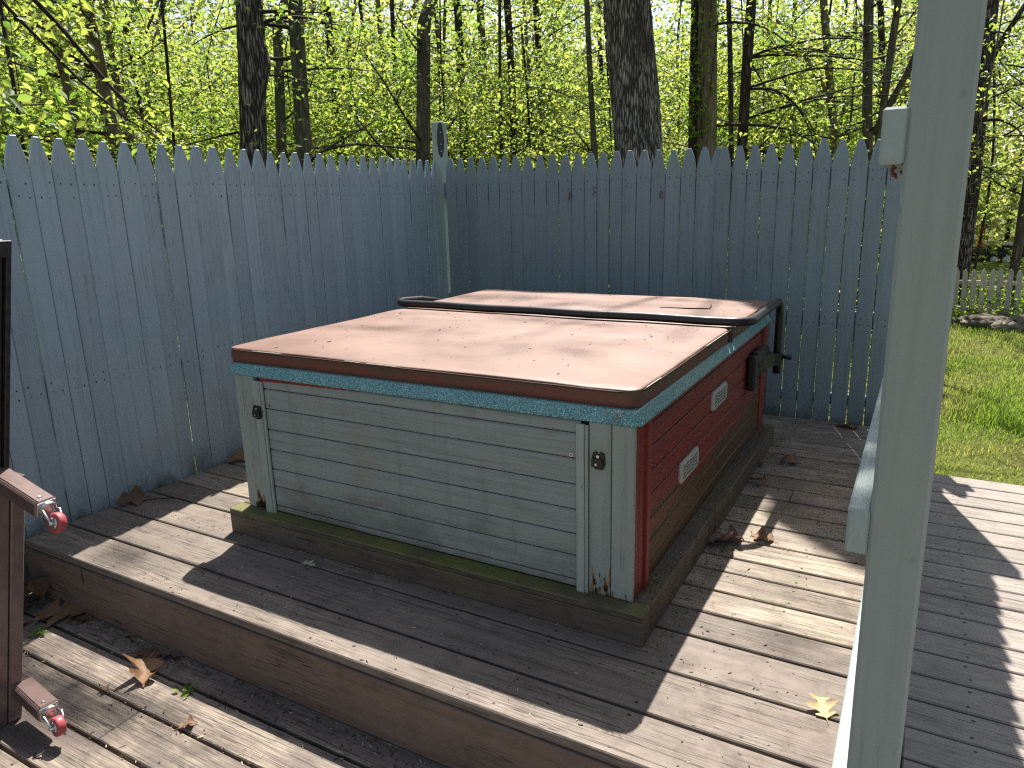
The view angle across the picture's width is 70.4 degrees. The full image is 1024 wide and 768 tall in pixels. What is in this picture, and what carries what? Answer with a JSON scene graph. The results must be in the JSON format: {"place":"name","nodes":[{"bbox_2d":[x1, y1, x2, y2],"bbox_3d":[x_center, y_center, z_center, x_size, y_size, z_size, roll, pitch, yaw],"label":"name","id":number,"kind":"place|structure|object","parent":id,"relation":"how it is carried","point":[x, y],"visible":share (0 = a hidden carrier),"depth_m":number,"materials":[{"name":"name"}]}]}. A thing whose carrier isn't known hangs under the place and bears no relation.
{"place":"outdoors","nodes":[
{"label":"outdoors","id":0,"kind":"place"},
{"bbox_2d":[0,592,449,767],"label":"deck","id":1,"kind":"structure","parent":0,"point":[28,739],"depth_m":2.73,"materials":[{"name":"brown wood"}]},
{"bbox_2d":[0,239,67,736],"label":"rolling table","id":2,"kind":"object","parent":1,"relation":"on","point":[20,494],"visible":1,"depth_m":2.62,"materials":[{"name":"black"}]},
{"bbox_2d":[34,599,84,626],"bbox_3d":[-2.136,1.078,3.457,0.263,0.062,0.227,6,16,29],"label":"fallen leaf","id":3,"kind":"object","parent":1,"relation":"on","point":[55,610],"visible":0.87,"depth_m":3.47,"materials":[{"name":"plant"}]},
{"bbox_2d":[122,648,163,687],"bbox_3d":[-1.531,1.145,3.011,0.185,0.119,0.164,6,16,29],"label":"fallen leaf","id":4,"kind":"object","parent":1,"relation":"on","point":[141,673],"visible":1,"depth_m":3.00,"materials":[{"name":"plant"}]},
{"bbox_2d":[0,135,441,592],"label":"picket fence","id":5,"kind":"object","parent":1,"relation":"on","point":[100,417],"visible":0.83,"depth_m":4.21,"materials":[{"name":"paint"}]},
{"bbox_2d":[23,292,857,767],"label":"leaf litter","id":6,"kind":"object","parent":1,"relation":"on","point":[393,640],"visible":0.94,"depth_m":2.87,"materials":[{"name":"plant"}]},
{"bbox_2d":[25,414,869,767],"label":"deck","id":7,"kind":"structure","parent":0,"point":[787,580],"depth_m":2.81,"materials":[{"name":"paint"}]},
{"bbox_2d":[24,547,619,767],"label":"deck riser","id":8,"kind":"object","parent":7,"relation":"attached to","point":[442,732],"visible":0.77,"depth_m":2.73,"materials":[{"name":"wood"}]},
{"bbox_2d":[228,315,770,601],"bbox_3d":[0.129,0.134,4.135,2.107,0.837,2.495,6,16,29],"label":"hot tub","id":9,"kind":"object","parent":7,"relation":"on","point":[587,498],"visible":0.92,"depth_m":3.01,"materials":[{"name":"wood"}]},
{"bbox_2d":[231,289,768,426],"bbox_3d":[0.114,-0.293,4.069,2.120,0.158,2.519,6,16,29],"label":"tub cover","id":10,"kind":"object","parent":9,"relation":"on","point":[607,368],"visible":0.94,"depth_m":3.38,"materials":[{"name":"brown leather"}]},
{"bbox_2d":[397,296,791,390],"bbox_3d":[0.445,-0.315,4.664,2.446,0.492,0.971,6,16,29],"label":"cover lifter","id":11,"kind":"object","parent":9,"relation":"attached to","point":[762,358],"visible":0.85,"depth_m":4.19,"materials":[{"name":"black metal"}]},
{"bbox_2d":[230,423,773,646],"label":"timber kerb","id":12,"kind":"structure","parent":7,"relation":"on","point":[635,621],"depth_m":3.07,"materials":[{"name":"weathered wood"}]},
{"bbox_2d":[444,138,901,425],"bbox_3d":[1.042,-0.802,5.636,3.715,1.997,0.081,6,16,29],"label":"picket fence","id":13,"kind":"object","parent":7,"relation":"on","point":[514,226],"visible":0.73,"depth_m":5.26,"materials":[{"name":"paint"}]},
{"bbox_2d":[805,693,838,721],"bbox_3d":[0.975,1.009,2.283,0.110,0.040,0.096,-14,19,-40],"label":"fallen leaf","id":14,"kind":"object","parent":7,"relation":"on","point":[822,706],"visible":1,"depth_m":2.29,"materials":[{"name":"plant"}]},
{"bbox_2d":[832,0,987,767],"bbox_3d":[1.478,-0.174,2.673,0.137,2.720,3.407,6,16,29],"label":"post","id":15,"kind":"object","parent":7,"relation":"on","point":[925,140],"visible":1,"depth_m":1.18,"materials":[{"name":"paint"}]},
{"bbox_2d":[2,0,1023,194],"label":"sky","id":16,"kind":"structure","parent":0,"point":[664,6],"materials":[{"name":"white"}]},
{"bbox_2d":[30,197,1023,485],"bbox_3d":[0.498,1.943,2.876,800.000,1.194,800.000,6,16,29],"label":"ground","id":17,"kind":"structure","parent":0,"point":[988,469],"depth_m":7.25,"materials":[{"name":"green plant"}]},
{"bbox_2d":[0,0,117,266],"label":"woodland tree","id":18,"kind":"object","parent":17,"relation":"on","point":[6,26],"visible":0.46,"depth_m":5.57,"materials":[{"name":"green plant"}]},
{"bbox_2d":[0,0,180,239],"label":"woodland tree","id":19,"kind":"object","parent":17,"relation":"on","point":[67,18],"visible":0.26,"depth_m":7.07,"materials":[{"name":"green plant"}]},
{"bbox_2d":[0,27,185,297],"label":"sapling","id":20,"kind":"object","parent":17,"relation":"on","point":[52,111],"visible":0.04,"depth_m":9.59,"materials":[{"name":"green plant"}]},
{"bbox_2d":[12,0,193,271],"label":"woodland tree","id":21,"kind":"object","parent":17,"relation":"on","point":[138,95],"visible":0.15,"depth_m":9.98,"materials":[{"name":"green plant"}]},
{"bbox_2d":[0,0,206,162],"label":"woodland tree","id":22,"kind":"object","parent":17,"relation":"on","point":[64,77],"visible":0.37,"depth_m":8.15,"materials":[{"name":"green plant"}]},
{"bbox_2d":[0,0,208,212],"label":"sapling","id":23,"kind":"object","parent":17,"relation":"on","point":[140,41],"visible":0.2,"depth_m":10.13,"materials":[{"name":"green plant"}]},
{"bbox_2d":[0,0,209,250],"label":"woodland tree","id":24,"kind":"object","parent":17,"relation":"on","point":[25,98],"visible":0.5,"depth_m":5.22,"materials":[{"name":"green plant"}]},
{"bbox_2d":[3,0,213,169],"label":"woodland tree","id":25,"kind":"object","parent":17,"relation":"on","point":[103,88],"visible":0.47,"depth_m":7.68,"materials":[{"name":"green plant"}]},
{"bbox_2d":[23,0,224,221],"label":"sapling","id":26,"kind":"object","parent":17,"relation":"on","point":[140,88],"visible":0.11,"depth_m":9.52,"materials":[{"name":"green plant"}]},
{"bbox_2d":[12,0,238,234],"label":"woodland tree","id":27,"kind":"object","parent":17,"relation":"on","point":[119,101],"visible":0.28,"depth_m":9.11,"materials":[{"name":"green plant"}]},
{"bbox_2d":[29,0,235,334],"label":"woodland tree","id":28,"kind":"object","parent":17,"relation":"on","point":[149,24],"visible":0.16,"depth_m":10.95,"materials":[{"name":"green plant"}]},
{"bbox_2d":[24,0,293,161],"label":"woodland tree","id":29,"kind":"object","parent":17,"relation":"on","point":[179,4],"visible":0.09,"depth_m":17.27,"materials":[{"name":"green plant"}]},
{"bbox_2d":[46,19,274,277],"bbox_3d":[-5.136,-3.029,11.163,4.010,4.780,3.769,12,19,42],"label":"sapling","id":30,"kind":"object","parent":17,"relation":"on","point":[181,134],"visible":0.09,"depth_m":10.33,"materials":[{"name":"green plant"}]},
{"bbox_2d":[3,0,350,228],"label":"woodland tree","id":31,"kind":"object","parent":17,"relation":"on","point":[163,12],"visible":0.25,"depth_m":7.74,"materials":[{"name":"green plant"}]},
{"bbox_2d":[97,0,333,164],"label":"sapling","id":32,"kind":"object","parent":17,"relation":"on","point":[206,64],"visible":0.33,"depth_m":11.47,"materials":[{"name":"green plant"}]},
{"bbox_2d":[166,36,339,256],"bbox_3d":[-3.962,-3.138,11.639,3.878,4.701,4.543,6,16,29],"label":"sapling","id":33,"kind":"object","parent":17,"relation":"on","point":[234,103],"visible":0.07,"depth_m":10.85,"materials":[{"name":"green plant"}]},
{"bbox_2d":[160,10,373,171],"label":"sapling","id":34,"kind":"object","parent":17,"relation":"on","point":[234,96],"visible":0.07,"depth_m":12.88,"materials":[{"name":"green plant"}]},
{"bbox_2d":[134,0,409,168],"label":"woodland tree","id":35,"kind":"object","parent":17,"relation":"on","point":[254,64],"visible":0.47,"depth_m":7.03,"materials":[{"name":"green plant"}]},
{"bbox_2d":[161,0,384,166],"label":"sapling","id":36,"kind":"object","parent":17,"relation":"on","point":[334,75],"visible":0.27,"depth_m":10.96,"materials":[{"name":"green plant"}]},
{"bbox_2d":[155,0,403,171],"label":"woodland tree","id":37,"kind":"object","parent":17,"relation":"on","point":[303,137],"visible":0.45,"depth_m":8.04,"materials":[{"name":"green plant"}]},
{"bbox_2d":[191,0,415,162],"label":"woodland tree","id":38,"kind":"object","parent":17,"relation":"on","point":[286,33],"visible":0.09,"depth_m":18.72,"materials":[{"name":"green plant"}]},
{"bbox_2d":[224,0,415,170],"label":"woodland tree","id":39,"kind":"object","parent":17,"relation":"on","point":[328,43],"visible":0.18,"depth_m":12.58,"materials":[{"name":"green plant"}]},
{"bbox_2d":[264,0,414,154],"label":"woodland tree","id":40,"kind":"object","parent":17,"relation":"on","point":[341,11],"visible":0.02,"depth_m":18.95,"materials":[{"name":"green plant"}]},
{"bbox_2d":[290,26,393,165],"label":"sapling","id":41,"kind":"object","parent":17,"relation":"on","point":[357,55],"visible":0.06,"depth_m":14.29,"materials":[{"name":"green plant"}]},
{"bbox_2d":[265,0,453,164],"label":"woodland tree","id":42,"kind":"object","parent":17,"relation":"on","point":[377,12],"visible":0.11,"depth_m":14.48,"materials":[{"name":"green plant"}]},
{"bbox_2d":[267,0,499,174],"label":"woodland tree","id":43,"kind":"object","parent":17,"relation":"on","point":[281,118],"visible":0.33,"depth_m":9.92,"materials":[{"name":"green plant"}]},
{"bbox_2d":[289,0,491,174],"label":"woodland tree","id":44,"kind":"object","parent":17,"relation":"on","point":[422,124],"visible":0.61,"depth_m":10.08,"materials":[{"name":"green plant"}]},
{"bbox_2d":[312,0,469,166],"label":"woodland tree","id":45,"kind":"object","parent":17,"relation":"on","point":[392,16],"visible":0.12,"depth_m":13.70,"materials":[{"name":"green plant"}]},
{"bbox_2d":[287,2,495,170],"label":"sapling","id":46,"kind":"object","parent":17,"relation":"on","point":[377,90],"visible":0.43,"depth_m":11.74,"materials":[{"name":"green plant"}]},
{"bbox_2d":[313,0,504,167],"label":"woodland tree","id":47,"kind":"object","parent":17,"relation":"on","point":[403,19],"visible":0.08,"depth_m":20.22,"materials":[{"name":"green plant"}]},
{"bbox_2d":[337,29,496,171],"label":"sapling","id":48,"kind":"object","parent":17,"relation":"on","point":[398,51],"visible":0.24,"depth_m":13.03,"materials":[{"name":"green plant"}]},
{"bbox_2d":[312,0,536,243],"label":"sapling","id":49,"kind":"object","parent":17,"relation":"on","point":[398,126],"visible":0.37,"depth_m":11.78,"materials":[{"name":"green plant"}]},
{"bbox_2d":[431,121,450,298],"bbox_3d":[-0.598,-0.974,6.590,0.120,2.662,0.125,6,16,29],"label":"corner post","id":50,"kind":"object","parent":17,"relation":"on","point":[439,144],"visible":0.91,"depth_m":6.38,"materials":[{"name":"paint"}]},
{"bbox_2d":[371,0,524,168],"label":"sapling","id":51,"kind":"object","parent":17,"relation":"on","point":[466,44],"visible":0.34,"depth_m":11.90,"materials":[{"name":"green plant"}]},
{"bbox_2d":[323,0,572,243],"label":"woodland tree","id":52,"kind":"object","parent":17,"relation":"on","point":[480,27],"visible":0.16,"depth_m":16.46,"materials":[{"name":"green plant"}]},
{"bbox_2d":[314,0,608,167],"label":"woodland tree","id":53,"kind":"object","parent":17,"relation":"on","point":[471,29],"visible":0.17,"depth_m":16.45,"materials":[{"name":"green plant"}]},
{"bbox_2d":[415,0,530,269],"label":"woodland tree","id":54,"kind":"object","parent":17,"relation":"on","point":[458,22],"visible":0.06,"depth_m":14.78,"materials":[{"name":"green plant"}]},
{"bbox_2d":[395,0,612,171],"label":"woodland tree","id":55,"kind":"object","parent":17,"relation":"on","point":[501,133],"visible":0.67,"depth_m":11.04,"materials":[{"name":"green plant"}]},
{"bbox_2d":[1,0,1023,271],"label":"woodland","id":56,"kind":"object","parent":17,"relation":"on","point":[1019,168],"visible":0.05,"depth_m":22.86,"materials":[{"name":"green plant"}]},
{"bbox_2d":[431,0,609,173],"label":"woodland tree","id":57,"kind":"object","parent":17,"relation":"on","point":[508,28],"visible":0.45,"depth_m":11.90,"materials":[{"name":"green plant"}]},
{"bbox_2d":[442,0,609,254],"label":"sapling","id":58,"kind":"object","parent":17,"relation":"on","point":[573,86],"visible":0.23,"depth_m":11.54,"materials":[{"name":"green plant"}]},
{"bbox_2d":[451,38,604,173],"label":"sapling","id":59,"kind":"object","parent":17,"relation":"on","point":[555,98],"visible":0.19,"depth_m":14.80,"materials":[{"name":"green plant"}]},
{"bbox_2d":[470,0,609,214],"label":"woodland tree","id":60,"kind":"object","parent":17,"relation":"on","point":[579,14],"visible":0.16,"depth_m":18.24,"materials":[{"name":"green plant"}]},
{"bbox_2d":[455,0,659,171],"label":"woodland tree","id":61,"kind":"object","parent":17,"relation":"on","point":[528,66],"visible":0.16,"depth_m":13.87,"materials":[{"name":"green plant"}]},
{"bbox_2d":[507,77,613,248],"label":"sapling","id":62,"kind":"object","parent":17,"relation":"on","point":[579,127],"visible":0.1,"depth_m":16.25,"materials":[{"name":"green plant"}]},
{"bbox_2d":[419,0,717,169],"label":"woodland tree","id":63,"kind":"object","parent":17,"relation":"on","point":[591,96],"visible":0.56,"depth_m":9.18,"materials":[{"name":"green plant"}]},
{"bbox_2d":[464,0,685,168],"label":"woodland tree","id":64,"kind":"object","parent":17,"relation":"on","point":[537,33],"visible":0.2,"depth_m":15.43,"materials":[{"name":"green plant"}]},
{"bbox_2d":[524,3,725,241],"bbox_3d":[1.671,-3.926,13.151,3.757,5.205,3.092,-6,15,-18],"label":"sapling","id":65,"kind":"object","parent":17,"relation":"on","point":[608,94],"visible":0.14,"depth_m":12.45,"materials":[{"name":"green plant"}]},
{"bbox_2d":[603,0,662,258],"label":"woodland tree","id":66,"kind":"object","parent":17,"relation":"on","point":[634,88],"visible":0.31,"depth_m":6.29,"materials":[{"name":"brown plant"}]},
{"bbox_2d":[596,17,739,163],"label":"sapling","id":67,"kind":"object","parent":17,"relation":"on","point":[667,100],"visible":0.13,"depth_m":15.70,"materials":[{"name":"green plant"}]},
{"bbox_2d":[583,2,775,226],"bbox_3d":[3.263,-4.221,13.962,3.788,5.302,3.719,6,16,29],"label":"sapling","id":68,"kind":"object","parent":17,"relation":"on","point":[736,41],"visible":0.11,"depth_m":13.28,"materials":[{"name":"green plant"}]},
{"bbox_2d":[688,0,697,283],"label":"woodland tree","id":69,"kind":"object","parent":17,"relation":"on","point":[693,139],"visible":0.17,"depth_m":7.79,"materials":[{"name":"brown plant"}]},
{"bbox_2d":[655,1,756,151],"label":"woodland tree","id":70,"kind":"object","parent":17,"relation":"on","point":[685,49],"visible":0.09,"depth_m":23.48,"materials":[{"name":"green plant"}]},
{"bbox_2d":[540,0,885,227],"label":"woodland tree","id":71,"kind":"object","parent":17,"relation":"on","point":[730,73],"visible":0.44,"depth_m":9.03,"materials":[{"name":"green plant"}]},
{"bbox_2d":[601,0,837,261],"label":"woodland tree","id":72,"kind":"object","parent":17,"relation":"on","point":[721,11],"visible":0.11,"depth_m":19.86,"materials":[{"name":"green plant"}]},
{"bbox_2d":[656,36,802,238],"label":"sapling","id":73,"kind":"object","parent":17,"relation":"on","point":[683,119],"visible":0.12,"depth_m":14.43,"materials":[{"name":"green plant"}]},
{"bbox_2d":[608,0,885,203],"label":"woodland tree","id":74,"kind":"object","parent":17,"relation":"on","point":[674,41],"visible":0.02,"depth_m":16.87,"materials":[{"name":"green plant"}]},
{"bbox_2d":[658,0,848,263],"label":"sapling","id":75,"kind":"object","parent":17,"relation":"on","point":[737,105],"visible":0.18,"depth_m":12.24,"materials":[{"name":"green plant"}]},
{"bbox_2d":[677,0,854,255],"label":"woodland tree","id":76,"kind":"object","parent":17,"relation":"on","point":[706,140],"visible":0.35,"depth_m":7.57,"materials":[{"name":"green plant"}]},
{"bbox_2d":[671,0,741,170],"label":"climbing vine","id":77,"kind":"object","parent":76,"relation":"hanging from","point":[697,85],"visible":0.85,"depth_m":7.55,"materials":[{"name":"green plant"}]},
{"bbox_2d":[657,0,875,249],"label":"sapling","id":78,"kind":"object","parent":17,"relation":"on","point":[777,104],"visible":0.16,"depth_m":12.80,"materials":[{"name":"green plant"}]},
{"bbox_2d":[670,20,873,303],"bbox_3d":[4.587,-3.898,13.136,2.824,5.012,3.312,-10,16,-30],"label":"sapling","id":79,"kind":"object","parent":17,"relation":"on","point":[800,85],"visible":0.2,"depth_m":12.59,"materials":[{"name":"green plant"}]},
{"bbox_2d":[671,12,885,286],"bbox_3d":[4.214,-3.441,12.110,3.410,4.645,3.888,10,18,39],"label":"sapling","id":80,"kind":"object","parent":17,"relation":"on","point":[769,69],"visible":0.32,"depth_m":11.12,"materials":[{"name":"green plant"}]},
{"bbox_2d":[736,0,861,284],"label":"sapling","id":81,"kind":"object","parent":17,"relation":"on","point":[816,123],"visible":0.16,"depth_m":12.69,"materials":[{"name":"green plant"}]},
{"bbox_2d":[717,0,880,258],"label":"sapling","id":82,"kind":"object","parent":17,"relation":"on","point":[810,112],"visible":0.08,"depth_m":14.13,"materials":[{"name":"green plant"}]},
{"bbox_2d":[758,0,873,246],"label":"sapling","id":83,"kind":"object","parent":17,"relation":"on","point":[844,121],"visible":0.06,"depth_m":13.91,"materials":[{"name":"green plant"}]},
{"bbox_2d":[747,0,912,240],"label":"woodland tree","id":84,"kind":"object","parent":17,"relation":"on","point":[796,8],"visible":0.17,"depth_m":13.65,"materials":[{"name":"green plant"}]},
{"bbox_2d":[748,9,915,222],"bbox_3d":[5.576,-4.145,13.773,4.345,5.130,2.903,-2,14,-4],"label":"sapling","id":85,"kind":"object","parent":17,"relation":"on","point":[857,104],"visible":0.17,"depth_m":13.30,"materials":[{"name":"green plant"}]},
{"bbox_2d":[764,0,915,153],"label":"woodland tree","id":86,"kind":"object","parent":17,"relation":"on","point":[886,26],"visible":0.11,"depth_m":19.08,"materials":[{"name":"green plant"}]},
{"bbox_2d":[718,0,978,297],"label":"woodland tree","id":87,"kind":"object","parent":17,"relation":"on","point":[748,58],"visible":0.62,"depth_m":7.99,"materials":[{"name":"green plant"}]},
{"bbox_2d":[721,0,981,308],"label":"woodland tree","id":88,"kind":"object","parent":17,"relation":"on","point":[824,27],"visible":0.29,"depth_m":11.20,"materials":[{"name":"green plant"}]},
{"bbox_2d":[733,0,979,331],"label":"woodland tree","id":89,"kind":"object","parent":17,"relation":"on","point":[867,119],"visible":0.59,"depth_m":10.07,"materials":[{"name":"green plant"}]},
{"bbox_2d":[728,0,1003,241],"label":"tree","id":90,"kind":"object","parent":17,"relation":"on","point":[849,64],"visible":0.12,"depth_m":11.26,"materials":[{"name":"green plant"}]},
{"bbox_2d":[765,0,1020,234],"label":"woodland tree","id":91,"kind":"object","parent":17,"relation":"on","point":[881,33],"visible":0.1,"depth_m":17.15,"materials":[{"name":"green plant"}]},
{"bbox_2d":[795,0,1023,341],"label":"woodland tree","id":92,"kind":"object","parent":17,"relation":"on","point":[885,102],"visible":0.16,"depth_m":9.13,"materials":[{"name":"green plant"}]},
{"bbox_2d":[803,33,1021,303],"bbox_3d":[7.328,-3.855,12.935,3.110,4.888,3.833,-8,16,-26],"label":"sapling","id":93,"kind":"object","parent":17,"relation":"on","point":[1009,99],"visible":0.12,"depth_m":12.89,"materials":[{"name":"green plant"}]},
{"bbox_2d":[862,0,1023,279],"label":"sapling","id":94,"kind":"object","parent":17,"relation":"on","point":[988,91],"visible":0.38,"depth_m":10.70,"materials":[{"name":"green plant"}]},
{"bbox_2d":[900,474,1023,767],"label":"side deck","id":95,"kind":"structure","parent":17,"relation":"on","point":[965,705],"depth_m":2.66,"materials":[{"name":"weathered bare wood"}]},
{"bbox_2d":[904,5,1023,233],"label":"sapling","id":96,"kind":"object","parent":17,"relation":"on","point":[1003,141],"visible":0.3,"depth_m":11.39,"materials":[{"name":"green plant"}]},
{"bbox_2d":[913,0,1023,304],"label":"woodland tree","id":97,"kind":"object","parent":17,"relation":"on","point":[968,231],"visible":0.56,"depth_m":12.09,"materials":[{"name":"green plant"}]},
{"bbox_2d":[957,314,1013,327],"bbox_3d":[7.164,-0.953,10.976,0.738,0.216,0.488,6,16,29],"label":"rock","id":98,"kind":"object","parent":17,"relation":"on","point":[979,320],"visible":0.74,"depth_m":10.89,"materials":[{"name":"stone"}]},
{"bbox_2d":[951,261,1023,317],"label":"ground cover","id":99,"kind":"object","parent":17,"relation":"on","point":[976,303],"visible":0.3,"depth_m":11.55,"materials":[{"name":"green plant"}]},
{"bbox_2d":[952,268,1023,316],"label":"white picket fence","id":100,"kind":"object","parent":17,"relation":"on","point":[1000,282],"visible":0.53,"depth_m":11.52,"materials":[{"name":"paint"}]},
{"bbox_2d":[968,11,1023,302],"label":"woodland tree","id":101,"kind":"object","parent":17,"relation":"on","point":[1017,247],"visible":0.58,"depth_m":12.23,"materials":[{"name":"green plant"}]},
{"bbox_2d":[970,32,1023,286],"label":"sapling","id":102,"kind":"object","parent":17,"relation":"on","point":[1016,59],"visible":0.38,"depth_m":14.56,"materials":[{"name":"green plant"}]},
{"bbox_2d":[972,242,1023,262],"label":"pile","id":103,"kind":"object","parent":17,"relation":"on","point":[1002,252],"visible":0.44,"depth_m":20.96,"materials":[{"name":"grey wood"}]},
{"bbox_2d":[981,0,1023,241],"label":"woodland tree","id":104,"kind":"object","parent":17,"relation":"on","point":[1006,237],"visible":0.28,"depth_m":25.36,"materials":[{"name":"green plant"}]},
{"bbox_2d":[934,310,1023,485],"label":"lawn grass","id":105,"kind":"structure","parent":0,"point":[977,413],"depth_m":6.91,"materials":[{"name":"green plant"}]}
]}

